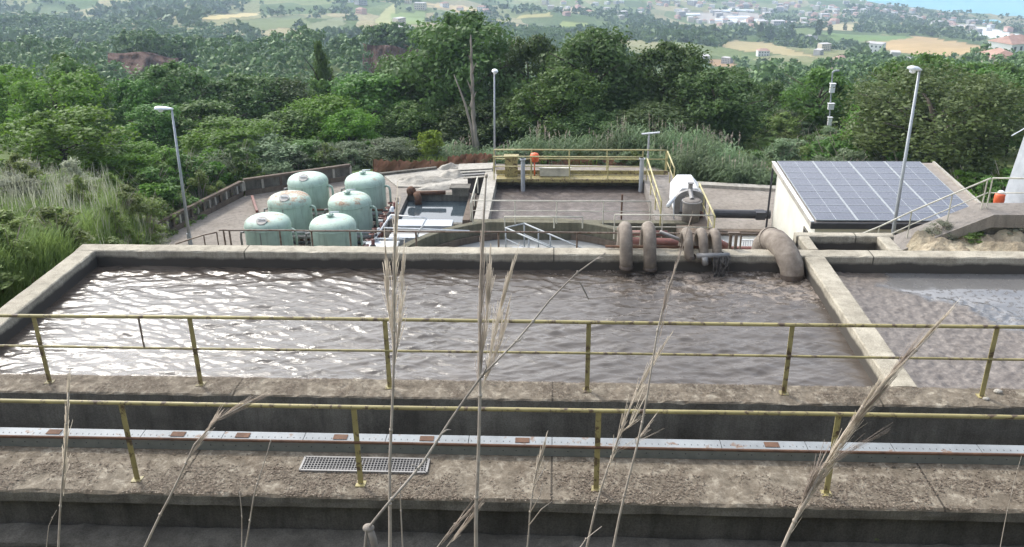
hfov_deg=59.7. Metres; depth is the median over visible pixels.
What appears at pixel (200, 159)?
weed bush
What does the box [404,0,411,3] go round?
house
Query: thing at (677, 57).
oak tree
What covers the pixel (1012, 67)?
broadleaf tree
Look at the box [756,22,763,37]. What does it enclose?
dark tree
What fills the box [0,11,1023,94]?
distant wood
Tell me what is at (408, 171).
kerb
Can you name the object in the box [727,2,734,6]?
house
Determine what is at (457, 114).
oak tree
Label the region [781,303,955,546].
dry reed
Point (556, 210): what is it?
cream railing
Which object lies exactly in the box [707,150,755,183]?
cane clump
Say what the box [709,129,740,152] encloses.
cane clump
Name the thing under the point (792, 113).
weed bush
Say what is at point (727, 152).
cane clump
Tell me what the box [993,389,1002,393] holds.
stone
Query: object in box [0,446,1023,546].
concrete walkway
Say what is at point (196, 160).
weed bush
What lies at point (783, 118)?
weed bush
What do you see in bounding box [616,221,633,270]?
outlet pipe
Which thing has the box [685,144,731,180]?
cane clump
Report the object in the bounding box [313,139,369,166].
olive tree
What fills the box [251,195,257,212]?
fallen beam
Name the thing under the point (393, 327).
dry reed
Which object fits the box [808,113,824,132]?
weed bush
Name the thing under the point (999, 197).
orange drum
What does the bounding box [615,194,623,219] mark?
level probe
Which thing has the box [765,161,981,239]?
solar building
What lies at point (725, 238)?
water
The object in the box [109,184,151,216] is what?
weed bush
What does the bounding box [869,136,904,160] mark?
weed bush
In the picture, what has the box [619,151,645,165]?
weed bush
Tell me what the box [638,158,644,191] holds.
steel column
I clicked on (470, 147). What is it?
weed bush
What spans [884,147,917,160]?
weed bush
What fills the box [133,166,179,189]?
weed bush
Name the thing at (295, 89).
oak tree
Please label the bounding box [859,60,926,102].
broadleaf tree
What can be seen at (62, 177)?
weed bush
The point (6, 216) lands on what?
weed bush
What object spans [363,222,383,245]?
valve station
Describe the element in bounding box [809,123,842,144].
weed bush
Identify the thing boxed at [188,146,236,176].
cane clump
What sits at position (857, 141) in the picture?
weed bush
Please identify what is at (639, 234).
red pipe
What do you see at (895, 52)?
house
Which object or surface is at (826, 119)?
weed bush
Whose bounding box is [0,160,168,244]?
tall dry grass
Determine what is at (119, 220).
weed bush
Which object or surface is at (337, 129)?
broadleaf tree
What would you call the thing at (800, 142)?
weed bush
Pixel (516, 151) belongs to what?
weed bush
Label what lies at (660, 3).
house
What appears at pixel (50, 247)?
bank grass
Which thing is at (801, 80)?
oak tree
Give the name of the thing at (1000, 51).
house
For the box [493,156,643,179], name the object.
yellow railing
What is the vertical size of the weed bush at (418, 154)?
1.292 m
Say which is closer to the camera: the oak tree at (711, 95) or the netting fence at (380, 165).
the netting fence at (380, 165)
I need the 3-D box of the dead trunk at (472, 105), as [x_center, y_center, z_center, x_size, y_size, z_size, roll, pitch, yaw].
[-2.214,-9.778,51.548,0.654,7.827,0.396,1,24,3]
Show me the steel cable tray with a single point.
(514, 451)
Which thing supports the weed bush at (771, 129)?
on the hill terrain at (736, 46)
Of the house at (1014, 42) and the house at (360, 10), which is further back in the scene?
the house at (360, 10)
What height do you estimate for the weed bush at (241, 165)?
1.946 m
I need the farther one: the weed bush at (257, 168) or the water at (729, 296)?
the weed bush at (257, 168)
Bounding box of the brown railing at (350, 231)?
[219,229,758,248]
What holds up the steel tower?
on the yard paving
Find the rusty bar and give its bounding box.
[605,245,698,247]
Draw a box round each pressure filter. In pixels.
[240,212,298,245]
[263,190,316,245]
[284,171,333,217]
[305,211,362,245]
[324,189,378,240]
[341,169,391,224]
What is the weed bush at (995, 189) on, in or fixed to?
on the hill terrain at (736, 46)
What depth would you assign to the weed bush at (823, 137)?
50.94 m
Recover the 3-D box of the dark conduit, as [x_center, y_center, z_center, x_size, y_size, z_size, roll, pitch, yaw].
[10.045,-2.578,38.910,2.402,0.380,0.467,1,24,5]
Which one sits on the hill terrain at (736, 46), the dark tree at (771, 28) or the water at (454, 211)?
the dark tree at (771, 28)
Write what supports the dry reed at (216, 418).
on the hill terrain at (736, 46)
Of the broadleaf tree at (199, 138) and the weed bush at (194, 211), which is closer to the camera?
the weed bush at (194, 211)
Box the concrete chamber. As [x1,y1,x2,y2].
[793,232,902,250]
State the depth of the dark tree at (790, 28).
751.83 m
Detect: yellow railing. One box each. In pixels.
[0,314,1023,397]
[0,399,1023,496]
[493,149,666,169]
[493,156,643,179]
[646,158,661,225]
[666,151,674,182]
[699,183,715,228]
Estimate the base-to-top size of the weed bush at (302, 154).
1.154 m
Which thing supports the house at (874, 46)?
on the hill terrain at (736, 46)
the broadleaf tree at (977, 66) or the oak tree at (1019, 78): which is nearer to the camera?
the oak tree at (1019, 78)
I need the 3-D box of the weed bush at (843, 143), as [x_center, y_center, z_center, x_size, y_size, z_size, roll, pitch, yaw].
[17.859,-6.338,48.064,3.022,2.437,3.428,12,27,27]
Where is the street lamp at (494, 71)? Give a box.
[492,69,497,165]
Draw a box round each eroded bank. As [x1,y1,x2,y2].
[108,52,182,80]
[363,43,418,72]
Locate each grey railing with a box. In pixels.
[863,178,990,237]
[986,177,1023,207]
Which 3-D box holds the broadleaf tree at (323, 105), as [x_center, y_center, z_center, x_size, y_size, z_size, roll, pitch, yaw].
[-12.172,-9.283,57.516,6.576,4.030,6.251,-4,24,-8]
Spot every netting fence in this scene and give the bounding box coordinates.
[372,159,447,171]
[447,153,492,163]
[496,155,629,165]
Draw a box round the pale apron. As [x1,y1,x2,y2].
[384,168,467,187]
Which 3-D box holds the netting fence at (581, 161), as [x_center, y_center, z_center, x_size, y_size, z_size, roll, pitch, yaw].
[3.124,-5.930,49.916,8.175,1.489,0.259,1,24,3]
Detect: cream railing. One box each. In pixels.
[470,176,477,220]
[471,200,650,223]
[504,216,582,227]
[613,214,713,238]
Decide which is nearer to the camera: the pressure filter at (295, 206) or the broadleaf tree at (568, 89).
the pressure filter at (295, 206)
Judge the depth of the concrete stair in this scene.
28.17 m
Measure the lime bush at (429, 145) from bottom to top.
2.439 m
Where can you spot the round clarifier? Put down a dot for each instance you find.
(442, 239)
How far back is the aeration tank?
39.14 m
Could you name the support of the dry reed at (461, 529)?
on the hill terrain at (736, 46)
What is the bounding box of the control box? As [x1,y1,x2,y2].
[504,154,518,176]
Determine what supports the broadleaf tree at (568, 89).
on the hill terrain at (736, 46)
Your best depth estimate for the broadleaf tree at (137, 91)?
62.83 m
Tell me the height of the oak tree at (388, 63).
7.990 m
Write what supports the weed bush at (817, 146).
on the hill terrain at (736, 46)
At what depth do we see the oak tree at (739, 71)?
80.51 m
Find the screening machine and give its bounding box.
[666,175,705,222]
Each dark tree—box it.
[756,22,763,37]
[763,25,770,40]
[767,25,775,39]
[787,23,795,36]
[815,19,823,34]
[827,24,832,34]
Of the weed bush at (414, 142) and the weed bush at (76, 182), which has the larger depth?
the weed bush at (414, 142)
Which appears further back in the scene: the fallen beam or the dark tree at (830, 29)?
the dark tree at (830, 29)
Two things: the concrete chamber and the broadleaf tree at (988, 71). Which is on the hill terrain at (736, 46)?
the broadleaf tree at (988, 71)
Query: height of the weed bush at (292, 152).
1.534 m
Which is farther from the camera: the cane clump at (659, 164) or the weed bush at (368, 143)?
the weed bush at (368, 143)
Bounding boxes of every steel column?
[520,158,525,191]
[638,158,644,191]
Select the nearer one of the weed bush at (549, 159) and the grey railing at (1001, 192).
the grey railing at (1001, 192)
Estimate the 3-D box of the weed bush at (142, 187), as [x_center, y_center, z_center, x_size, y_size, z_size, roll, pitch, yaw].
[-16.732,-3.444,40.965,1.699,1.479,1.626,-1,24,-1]
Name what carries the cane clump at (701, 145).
on the hill terrain at (736, 46)
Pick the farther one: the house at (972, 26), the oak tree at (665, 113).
the house at (972, 26)
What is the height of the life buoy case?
1.120 m
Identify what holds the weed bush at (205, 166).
on the hill terrain at (736, 46)
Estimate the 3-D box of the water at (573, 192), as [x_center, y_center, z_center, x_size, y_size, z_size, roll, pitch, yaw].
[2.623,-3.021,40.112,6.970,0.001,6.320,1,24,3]
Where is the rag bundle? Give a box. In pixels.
[713,256,730,276]
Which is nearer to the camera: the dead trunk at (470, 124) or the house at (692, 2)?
the dead trunk at (470, 124)
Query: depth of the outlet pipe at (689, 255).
16.00 m
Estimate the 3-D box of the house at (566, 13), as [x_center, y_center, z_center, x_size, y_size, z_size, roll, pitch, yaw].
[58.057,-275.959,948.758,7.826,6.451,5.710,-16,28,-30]
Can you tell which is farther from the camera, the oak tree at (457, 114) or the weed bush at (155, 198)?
the oak tree at (457, 114)
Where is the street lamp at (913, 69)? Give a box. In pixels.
[891,66,921,235]
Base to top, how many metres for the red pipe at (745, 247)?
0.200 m
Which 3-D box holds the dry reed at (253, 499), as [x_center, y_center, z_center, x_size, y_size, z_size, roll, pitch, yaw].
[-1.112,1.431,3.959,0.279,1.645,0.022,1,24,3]
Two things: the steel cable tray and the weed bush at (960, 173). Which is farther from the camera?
the weed bush at (960, 173)
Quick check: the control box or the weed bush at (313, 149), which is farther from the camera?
the weed bush at (313, 149)
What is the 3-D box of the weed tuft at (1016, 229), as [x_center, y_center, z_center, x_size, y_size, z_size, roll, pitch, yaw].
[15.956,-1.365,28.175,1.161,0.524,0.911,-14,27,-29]
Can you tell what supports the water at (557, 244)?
in the round clarifier
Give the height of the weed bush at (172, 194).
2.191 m
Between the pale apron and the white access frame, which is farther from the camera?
the pale apron
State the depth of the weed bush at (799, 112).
59.30 m
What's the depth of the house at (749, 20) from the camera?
1183.08 m
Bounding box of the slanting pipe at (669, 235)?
[659,230,679,240]
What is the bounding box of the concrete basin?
[0,244,1023,444]
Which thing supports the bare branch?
on the hill terrain at (736, 46)
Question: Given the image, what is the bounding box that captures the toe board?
[496,170,667,174]
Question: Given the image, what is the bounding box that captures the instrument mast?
[827,69,838,125]
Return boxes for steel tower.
[1004,128,1023,202]
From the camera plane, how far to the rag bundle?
15.97 m
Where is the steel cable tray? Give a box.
[0,427,1023,464]
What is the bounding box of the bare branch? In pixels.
[363,253,605,546]
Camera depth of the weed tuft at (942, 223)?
28.31 m
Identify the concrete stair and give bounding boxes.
[894,203,1023,250]
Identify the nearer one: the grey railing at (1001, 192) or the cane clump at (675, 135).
the grey railing at (1001, 192)
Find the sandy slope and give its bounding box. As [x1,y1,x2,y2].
[906,229,1023,250]
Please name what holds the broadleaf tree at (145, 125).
on the hill terrain at (736, 46)
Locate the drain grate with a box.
[299,456,429,474]
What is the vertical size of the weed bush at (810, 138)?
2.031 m
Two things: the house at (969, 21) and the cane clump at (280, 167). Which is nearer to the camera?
the cane clump at (280, 167)
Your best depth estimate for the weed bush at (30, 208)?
21.98 m
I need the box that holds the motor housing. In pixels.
[539,167,570,175]
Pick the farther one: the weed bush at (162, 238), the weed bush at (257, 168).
the weed bush at (257, 168)
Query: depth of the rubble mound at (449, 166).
48.25 m
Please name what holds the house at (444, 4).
on the hill terrain at (736, 46)
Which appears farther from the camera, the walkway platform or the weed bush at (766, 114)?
the weed bush at (766, 114)
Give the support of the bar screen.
in the water at (725, 238)
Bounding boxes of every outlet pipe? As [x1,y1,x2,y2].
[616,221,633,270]
[639,221,656,271]
[678,227,695,261]
[693,227,710,263]
[707,228,723,252]
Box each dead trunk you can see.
[454,75,475,151]
[467,36,478,151]
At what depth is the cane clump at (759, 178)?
45.78 m
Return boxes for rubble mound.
[398,175,452,184]
[417,183,451,189]
[438,163,458,169]
[439,169,464,178]
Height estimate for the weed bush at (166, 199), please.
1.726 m
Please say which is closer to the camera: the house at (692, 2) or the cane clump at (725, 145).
the cane clump at (725, 145)
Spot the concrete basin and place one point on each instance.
(40, 295)
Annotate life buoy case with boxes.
[530,152,538,175]
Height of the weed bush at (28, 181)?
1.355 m
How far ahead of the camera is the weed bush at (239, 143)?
47.78 m
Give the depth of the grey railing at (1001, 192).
28.09 m
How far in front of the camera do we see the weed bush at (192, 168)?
43.60 m
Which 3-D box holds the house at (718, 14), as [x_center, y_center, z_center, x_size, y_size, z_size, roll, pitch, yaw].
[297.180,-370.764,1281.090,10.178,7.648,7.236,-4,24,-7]
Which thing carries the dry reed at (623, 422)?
on the hill terrain at (736, 46)
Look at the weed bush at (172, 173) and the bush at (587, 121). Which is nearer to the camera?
the weed bush at (172, 173)
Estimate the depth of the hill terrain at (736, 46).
895.86 m
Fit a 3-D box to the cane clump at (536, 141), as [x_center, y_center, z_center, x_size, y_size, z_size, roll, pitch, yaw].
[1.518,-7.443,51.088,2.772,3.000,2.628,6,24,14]
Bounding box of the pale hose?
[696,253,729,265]
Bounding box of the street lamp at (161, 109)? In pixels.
[154,106,192,244]
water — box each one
[0,265,873,386]
[399,201,467,221]
[457,240,604,247]
[491,185,651,219]
[721,236,755,245]
[836,272,1023,388]
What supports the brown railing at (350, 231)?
on the concrete landing
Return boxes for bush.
[0,149,37,175]
[0,161,55,201]
[0,173,46,205]
[0,209,44,244]
[0,218,56,227]
[0,224,34,270]
[0,254,24,289]
[2,169,21,184]
[9,156,46,175]
[21,207,51,219]
[27,205,97,251]
[36,173,64,191]
[53,168,88,178]
[53,202,82,227]
[54,172,79,185]
[59,157,89,187]
[60,174,95,207]
[69,180,107,196]
[96,171,127,198]
[103,202,132,241]
[105,236,126,243]
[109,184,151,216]
[118,164,142,186]
[127,173,161,193]
[127,227,149,244]
[132,183,160,197]
[132,189,169,240]
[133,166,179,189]
[136,180,189,196]
[136,182,176,210]
[142,193,176,212]
[142,215,173,244]
[144,239,157,244]
[146,160,183,178]
[148,164,189,185]
[152,194,179,237]
[155,182,206,219]
[156,192,190,208]
[161,148,180,165]
[161,152,206,192]
[161,165,195,185]
[165,193,196,226]
[173,158,216,186]
[175,146,204,167]
[175,195,206,215]
[178,169,218,203]
[183,167,206,191]
[191,156,222,176]
[192,148,222,159]
[198,163,235,193]
[201,161,229,185]
[202,178,232,197]
[205,130,302,172]
[219,142,259,171]
[226,156,256,183]
[231,160,262,180]
[233,141,247,150]
[240,138,263,160]
[243,163,265,176]
[253,150,276,161]
[281,151,315,168]
[282,145,306,167]
[306,141,325,167]
[314,142,336,166]
[336,146,364,170]
[360,141,379,156]
[360,152,378,167]
[403,140,419,157]
[406,148,423,161]
[414,130,447,160]
[421,153,445,159]
[456,145,475,156]
[504,147,525,163]
[519,151,532,163]
[540,153,558,164]
[549,109,629,153]
[589,152,611,165]
[613,151,639,165]
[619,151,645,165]
[747,117,784,139]
[747,136,798,151]
[748,150,770,161]
[754,112,774,132]
[761,111,804,137]
[762,138,800,165]
[765,109,800,136]
[778,131,800,138]
[778,147,801,160]
[782,137,813,154]
[794,120,819,138]
[795,109,810,132]
[796,145,815,160]
[798,129,823,152]
[801,131,850,160]
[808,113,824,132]
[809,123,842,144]
[810,136,831,153]
[811,125,842,135]
[811,154,832,160]
[817,114,841,125]
[817,132,870,160]
[820,111,848,132]
[825,147,872,160]
[840,131,869,153]
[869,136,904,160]
[871,150,895,160]
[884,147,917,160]
[950,169,978,192]
[957,165,990,195]
[968,189,981,201]
[971,176,1003,202]
[979,161,1012,190]
[979,186,1001,202]
[990,167,1012,181]
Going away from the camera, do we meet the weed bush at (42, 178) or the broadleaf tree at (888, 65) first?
the weed bush at (42, 178)
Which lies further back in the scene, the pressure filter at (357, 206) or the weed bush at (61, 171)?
the pressure filter at (357, 206)
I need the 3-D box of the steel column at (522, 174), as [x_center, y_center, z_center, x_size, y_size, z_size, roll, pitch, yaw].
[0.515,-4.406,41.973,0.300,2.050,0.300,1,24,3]
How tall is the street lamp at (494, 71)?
5.569 m
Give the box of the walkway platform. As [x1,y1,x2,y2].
[676,216,709,238]
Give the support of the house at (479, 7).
on the hill terrain at (736, 46)
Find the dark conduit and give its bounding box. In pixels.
[714,209,770,219]
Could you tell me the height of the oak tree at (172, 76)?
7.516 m
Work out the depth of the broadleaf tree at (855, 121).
50.86 m
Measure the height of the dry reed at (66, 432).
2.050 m
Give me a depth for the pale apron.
46.80 m
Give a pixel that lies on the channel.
(740, 230)
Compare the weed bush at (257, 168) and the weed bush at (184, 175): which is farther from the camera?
the weed bush at (257, 168)
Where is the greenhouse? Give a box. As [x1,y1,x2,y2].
[727,16,749,17]
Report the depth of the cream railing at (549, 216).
35.96 m
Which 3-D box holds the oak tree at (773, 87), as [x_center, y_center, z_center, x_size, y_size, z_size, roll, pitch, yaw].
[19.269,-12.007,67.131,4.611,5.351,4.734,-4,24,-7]
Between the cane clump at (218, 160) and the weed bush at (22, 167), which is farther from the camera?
the cane clump at (218, 160)
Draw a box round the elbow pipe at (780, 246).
[751,227,804,281]
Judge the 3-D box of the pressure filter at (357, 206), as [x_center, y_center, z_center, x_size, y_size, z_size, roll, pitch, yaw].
[-6.835,-2.325,37.775,1.871,2.550,1.822,-19,30,-36]
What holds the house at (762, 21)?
on the hill terrain at (736, 46)
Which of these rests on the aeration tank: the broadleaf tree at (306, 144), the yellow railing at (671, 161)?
the yellow railing at (671, 161)
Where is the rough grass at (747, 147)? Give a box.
[127,128,999,181]
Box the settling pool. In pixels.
[389,184,476,233]
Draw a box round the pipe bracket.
[728,232,739,248]
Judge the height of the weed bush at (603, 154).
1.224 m
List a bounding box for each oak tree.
[42,55,124,146]
[125,59,230,131]
[185,70,294,132]
[245,76,321,120]
[366,51,454,138]
[381,6,533,142]
[428,100,524,151]
[489,32,562,137]
[534,25,658,141]
[601,96,715,146]
[612,39,716,138]
[660,66,779,146]
[668,67,746,125]
[721,64,752,99]
[738,101,786,128]
[743,78,794,135]
[783,88,842,114]
[784,77,825,101]
[968,69,1023,156]
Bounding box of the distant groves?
[0,0,1023,68]
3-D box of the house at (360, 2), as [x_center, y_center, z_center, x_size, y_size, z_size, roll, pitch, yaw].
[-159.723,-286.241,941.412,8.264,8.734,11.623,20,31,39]
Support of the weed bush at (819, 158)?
on the hill terrain at (736, 46)
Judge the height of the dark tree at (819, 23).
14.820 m
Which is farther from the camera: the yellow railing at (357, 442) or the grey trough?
the grey trough
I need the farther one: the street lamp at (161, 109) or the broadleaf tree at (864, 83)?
the broadleaf tree at (864, 83)
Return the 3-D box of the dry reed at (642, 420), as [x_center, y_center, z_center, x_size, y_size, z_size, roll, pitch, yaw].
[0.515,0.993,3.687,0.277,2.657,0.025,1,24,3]
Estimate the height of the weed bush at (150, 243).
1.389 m
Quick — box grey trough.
[389,219,453,245]
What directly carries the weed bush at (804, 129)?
on the hill terrain at (736, 46)
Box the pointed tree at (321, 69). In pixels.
[304,39,334,97]
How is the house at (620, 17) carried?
on the hill terrain at (736, 46)
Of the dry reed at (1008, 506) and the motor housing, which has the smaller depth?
the dry reed at (1008, 506)
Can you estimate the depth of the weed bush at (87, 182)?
26.65 m
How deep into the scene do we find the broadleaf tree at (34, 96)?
54.76 m
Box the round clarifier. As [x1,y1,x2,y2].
[401,217,667,248]
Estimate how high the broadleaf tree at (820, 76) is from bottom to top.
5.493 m
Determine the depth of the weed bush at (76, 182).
23.82 m
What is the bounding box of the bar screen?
[723,239,753,245]
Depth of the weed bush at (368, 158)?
50.63 m
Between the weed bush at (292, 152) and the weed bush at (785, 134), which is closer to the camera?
the weed bush at (292, 152)
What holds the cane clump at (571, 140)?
on the hill terrain at (736, 46)
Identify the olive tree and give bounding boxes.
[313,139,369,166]
[360,135,422,167]
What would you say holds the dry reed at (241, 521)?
on the hill terrain at (736, 46)
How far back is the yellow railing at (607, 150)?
42.51 m
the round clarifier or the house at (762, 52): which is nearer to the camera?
the round clarifier
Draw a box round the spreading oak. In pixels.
[827,60,1023,177]
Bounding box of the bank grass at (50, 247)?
[0,176,161,307]
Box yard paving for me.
[162,164,774,245]
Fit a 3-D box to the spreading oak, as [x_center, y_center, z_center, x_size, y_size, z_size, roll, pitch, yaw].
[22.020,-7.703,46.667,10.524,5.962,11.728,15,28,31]
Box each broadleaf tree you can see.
[0,62,59,142]
[0,68,110,149]
[0,101,140,177]
[36,52,111,125]
[96,138,188,185]
[102,77,168,140]
[117,102,197,153]
[152,98,248,150]
[174,113,289,156]
[249,107,330,149]
[275,93,374,142]
[282,138,323,168]
[305,78,335,99]
[313,107,384,149]
[326,71,423,140]
[370,99,456,142]
[453,94,558,149]
[500,65,617,146]
[766,94,786,108]
[778,65,856,136]
[837,102,895,157]
[839,79,888,122]
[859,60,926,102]
[877,51,960,137]
[946,57,1000,108]
[962,67,1007,108]
[985,61,1023,101]
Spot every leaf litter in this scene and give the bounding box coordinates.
[0,373,1023,404]
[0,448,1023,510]
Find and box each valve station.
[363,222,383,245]
[374,197,398,229]
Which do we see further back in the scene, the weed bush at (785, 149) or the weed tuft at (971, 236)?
the weed bush at (785, 149)
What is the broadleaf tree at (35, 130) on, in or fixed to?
on the hill terrain at (736, 46)
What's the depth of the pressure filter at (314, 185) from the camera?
39.71 m
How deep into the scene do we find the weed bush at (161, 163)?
42.53 m
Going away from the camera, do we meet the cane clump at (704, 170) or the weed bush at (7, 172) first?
the weed bush at (7, 172)
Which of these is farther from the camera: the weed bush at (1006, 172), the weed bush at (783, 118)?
the weed bush at (783, 118)
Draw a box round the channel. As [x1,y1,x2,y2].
[718,229,761,235]
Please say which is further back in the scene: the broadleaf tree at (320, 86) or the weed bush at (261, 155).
the broadleaf tree at (320, 86)
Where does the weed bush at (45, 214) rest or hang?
on the hill terrain at (736, 46)
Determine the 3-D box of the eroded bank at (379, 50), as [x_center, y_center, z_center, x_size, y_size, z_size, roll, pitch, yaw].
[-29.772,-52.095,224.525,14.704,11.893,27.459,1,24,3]
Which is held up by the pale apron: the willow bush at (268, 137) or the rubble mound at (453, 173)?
the rubble mound at (453, 173)
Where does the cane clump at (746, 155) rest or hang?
on the hill terrain at (736, 46)
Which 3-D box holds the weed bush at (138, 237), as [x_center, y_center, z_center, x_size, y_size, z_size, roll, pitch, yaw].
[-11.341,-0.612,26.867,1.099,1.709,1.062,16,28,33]
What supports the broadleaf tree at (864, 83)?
on the hill terrain at (736, 46)
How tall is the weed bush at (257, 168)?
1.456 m
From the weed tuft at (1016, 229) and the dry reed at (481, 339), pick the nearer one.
the dry reed at (481, 339)
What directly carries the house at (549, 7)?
on the hill terrain at (736, 46)
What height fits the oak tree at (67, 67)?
6.526 m
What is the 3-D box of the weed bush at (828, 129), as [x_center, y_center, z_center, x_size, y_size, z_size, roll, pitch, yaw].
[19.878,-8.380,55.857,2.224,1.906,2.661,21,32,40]
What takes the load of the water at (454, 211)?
in the settling pool
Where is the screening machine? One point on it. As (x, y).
(686, 195)
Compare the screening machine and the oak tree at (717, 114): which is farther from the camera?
the oak tree at (717, 114)
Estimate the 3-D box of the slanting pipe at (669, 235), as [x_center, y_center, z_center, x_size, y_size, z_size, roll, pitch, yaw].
[3.051,-0.644,16.468,0.677,0.335,0.070,0,24,1]
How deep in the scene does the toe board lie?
42.52 m
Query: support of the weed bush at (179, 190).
on the hill terrain at (736, 46)
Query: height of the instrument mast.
5.316 m
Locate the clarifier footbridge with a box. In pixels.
[505,223,582,247]
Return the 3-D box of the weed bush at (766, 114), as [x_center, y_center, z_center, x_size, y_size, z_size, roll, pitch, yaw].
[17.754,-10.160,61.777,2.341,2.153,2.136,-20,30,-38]
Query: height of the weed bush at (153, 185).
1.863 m
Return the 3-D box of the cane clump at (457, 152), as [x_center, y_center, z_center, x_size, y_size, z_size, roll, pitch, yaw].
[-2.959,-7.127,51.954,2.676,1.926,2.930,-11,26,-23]
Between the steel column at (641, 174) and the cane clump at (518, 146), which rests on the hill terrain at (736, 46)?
the cane clump at (518, 146)
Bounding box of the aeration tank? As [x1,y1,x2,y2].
[473,171,690,248]
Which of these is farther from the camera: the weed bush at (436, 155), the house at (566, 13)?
the house at (566, 13)
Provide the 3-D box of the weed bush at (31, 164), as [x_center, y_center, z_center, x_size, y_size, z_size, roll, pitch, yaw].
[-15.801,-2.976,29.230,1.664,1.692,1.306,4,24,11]
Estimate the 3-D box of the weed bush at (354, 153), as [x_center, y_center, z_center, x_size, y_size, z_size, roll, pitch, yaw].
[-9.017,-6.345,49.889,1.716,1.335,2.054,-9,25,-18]
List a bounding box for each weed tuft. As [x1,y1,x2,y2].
[920,219,957,239]
[964,231,985,243]
[1001,226,1023,234]
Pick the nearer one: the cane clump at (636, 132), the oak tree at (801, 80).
the cane clump at (636, 132)
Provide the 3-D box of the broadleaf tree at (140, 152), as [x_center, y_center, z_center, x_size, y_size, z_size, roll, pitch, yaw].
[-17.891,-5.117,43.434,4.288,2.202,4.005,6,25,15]
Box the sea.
[867,0,1023,22]
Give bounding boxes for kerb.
[380,166,436,176]
[697,181,775,190]
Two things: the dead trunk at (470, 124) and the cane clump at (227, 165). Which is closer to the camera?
the cane clump at (227, 165)
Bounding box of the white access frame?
[366,214,468,245]
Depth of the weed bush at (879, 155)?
47.77 m
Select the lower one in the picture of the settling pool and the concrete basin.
the concrete basin
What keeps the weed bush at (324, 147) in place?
on the hill terrain at (736, 46)
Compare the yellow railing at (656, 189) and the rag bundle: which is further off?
the yellow railing at (656, 189)
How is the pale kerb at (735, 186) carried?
on the yard paving
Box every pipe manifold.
[292,231,371,243]
[312,209,383,220]
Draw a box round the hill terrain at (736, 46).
[0,0,1023,297]
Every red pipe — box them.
[617,228,727,248]
[632,230,667,235]
[731,246,751,249]
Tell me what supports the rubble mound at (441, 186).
on the yard paving
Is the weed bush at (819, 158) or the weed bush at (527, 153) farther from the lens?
the weed bush at (527, 153)
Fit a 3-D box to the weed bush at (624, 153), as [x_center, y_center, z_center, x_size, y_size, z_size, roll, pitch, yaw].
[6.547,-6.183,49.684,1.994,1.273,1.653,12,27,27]
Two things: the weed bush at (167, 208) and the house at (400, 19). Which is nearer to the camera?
the weed bush at (167, 208)
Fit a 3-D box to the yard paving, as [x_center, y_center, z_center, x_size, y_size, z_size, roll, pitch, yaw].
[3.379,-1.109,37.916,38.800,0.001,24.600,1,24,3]
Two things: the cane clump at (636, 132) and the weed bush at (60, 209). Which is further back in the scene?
the cane clump at (636, 132)
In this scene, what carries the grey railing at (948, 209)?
on the concrete stair
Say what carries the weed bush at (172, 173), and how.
on the hill terrain at (736, 46)
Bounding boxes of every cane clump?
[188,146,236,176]
[216,153,258,176]
[257,153,295,174]
[437,138,465,157]
[443,133,479,157]
[462,141,501,154]
[479,141,523,163]
[500,136,541,155]
[518,121,558,157]
[539,130,577,164]
[555,129,598,162]
[579,128,620,164]
[590,114,643,155]
[610,118,661,155]
[632,116,678,160]
[644,144,675,173]
[654,119,690,153]
[658,138,704,176]
[660,117,712,160]
[678,123,716,146]
[685,122,727,172]
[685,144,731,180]
[704,132,750,162]
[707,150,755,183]
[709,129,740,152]
[731,149,774,176]
[739,160,776,184]
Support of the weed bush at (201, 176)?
on the hill terrain at (736, 46)
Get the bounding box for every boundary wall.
[158,181,243,236]
[243,164,351,195]
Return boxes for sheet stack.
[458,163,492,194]
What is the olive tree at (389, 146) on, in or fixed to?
on the hill terrain at (736, 46)
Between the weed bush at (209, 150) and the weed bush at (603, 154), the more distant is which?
the weed bush at (603, 154)
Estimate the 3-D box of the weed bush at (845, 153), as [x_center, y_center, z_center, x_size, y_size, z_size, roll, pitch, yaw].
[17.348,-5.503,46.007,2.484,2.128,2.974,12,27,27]
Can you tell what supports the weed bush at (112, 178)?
on the hill terrain at (736, 46)
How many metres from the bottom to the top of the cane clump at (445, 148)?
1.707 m
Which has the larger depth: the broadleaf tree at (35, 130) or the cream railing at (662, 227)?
the broadleaf tree at (35, 130)
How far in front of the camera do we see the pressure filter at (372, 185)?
39.63 m
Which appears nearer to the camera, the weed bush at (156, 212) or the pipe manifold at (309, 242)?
the weed bush at (156, 212)
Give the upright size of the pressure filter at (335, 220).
2.550 m
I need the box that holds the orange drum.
[993,190,1005,202]
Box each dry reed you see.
[46,510,56,546]
[57,372,72,546]
[144,391,269,546]
[239,492,242,546]
[245,439,270,546]
[381,181,407,546]
[400,482,402,546]
[437,491,487,546]
[474,174,519,546]
[527,431,551,546]
[580,526,601,546]
[586,331,672,546]
[612,212,692,546]
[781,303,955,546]
[1000,456,1021,546]
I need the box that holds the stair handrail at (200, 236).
[175,232,218,244]
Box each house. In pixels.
[354,0,367,4]
[356,7,366,13]
[392,17,405,25]
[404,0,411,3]
[414,2,426,9]
[440,2,448,7]
[477,5,485,10]
[541,0,548,4]
[547,5,553,9]
[562,11,570,15]
[617,15,624,19]
[656,2,663,5]
[676,11,685,15]
[687,0,697,5]
[687,16,693,21]
[715,12,722,17]
[721,56,732,63]
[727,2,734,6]
[746,18,753,22]
[756,20,768,24]
[756,48,769,56]
[771,20,785,25]
[776,6,783,11]
[813,5,819,9]
[813,48,823,55]
[817,42,831,49]
[819,13,829,18]
[866,41,886,52]
[890,50,900,55]
[964,24,975,30]
[966,19,975,23]
[981,48,1016,63]
[987,34,1023,52]
[1003,26,1013,31]
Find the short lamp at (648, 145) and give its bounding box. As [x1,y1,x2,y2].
[642,131,659,168]
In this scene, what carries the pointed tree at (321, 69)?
on the hill terrain at (736, 46)

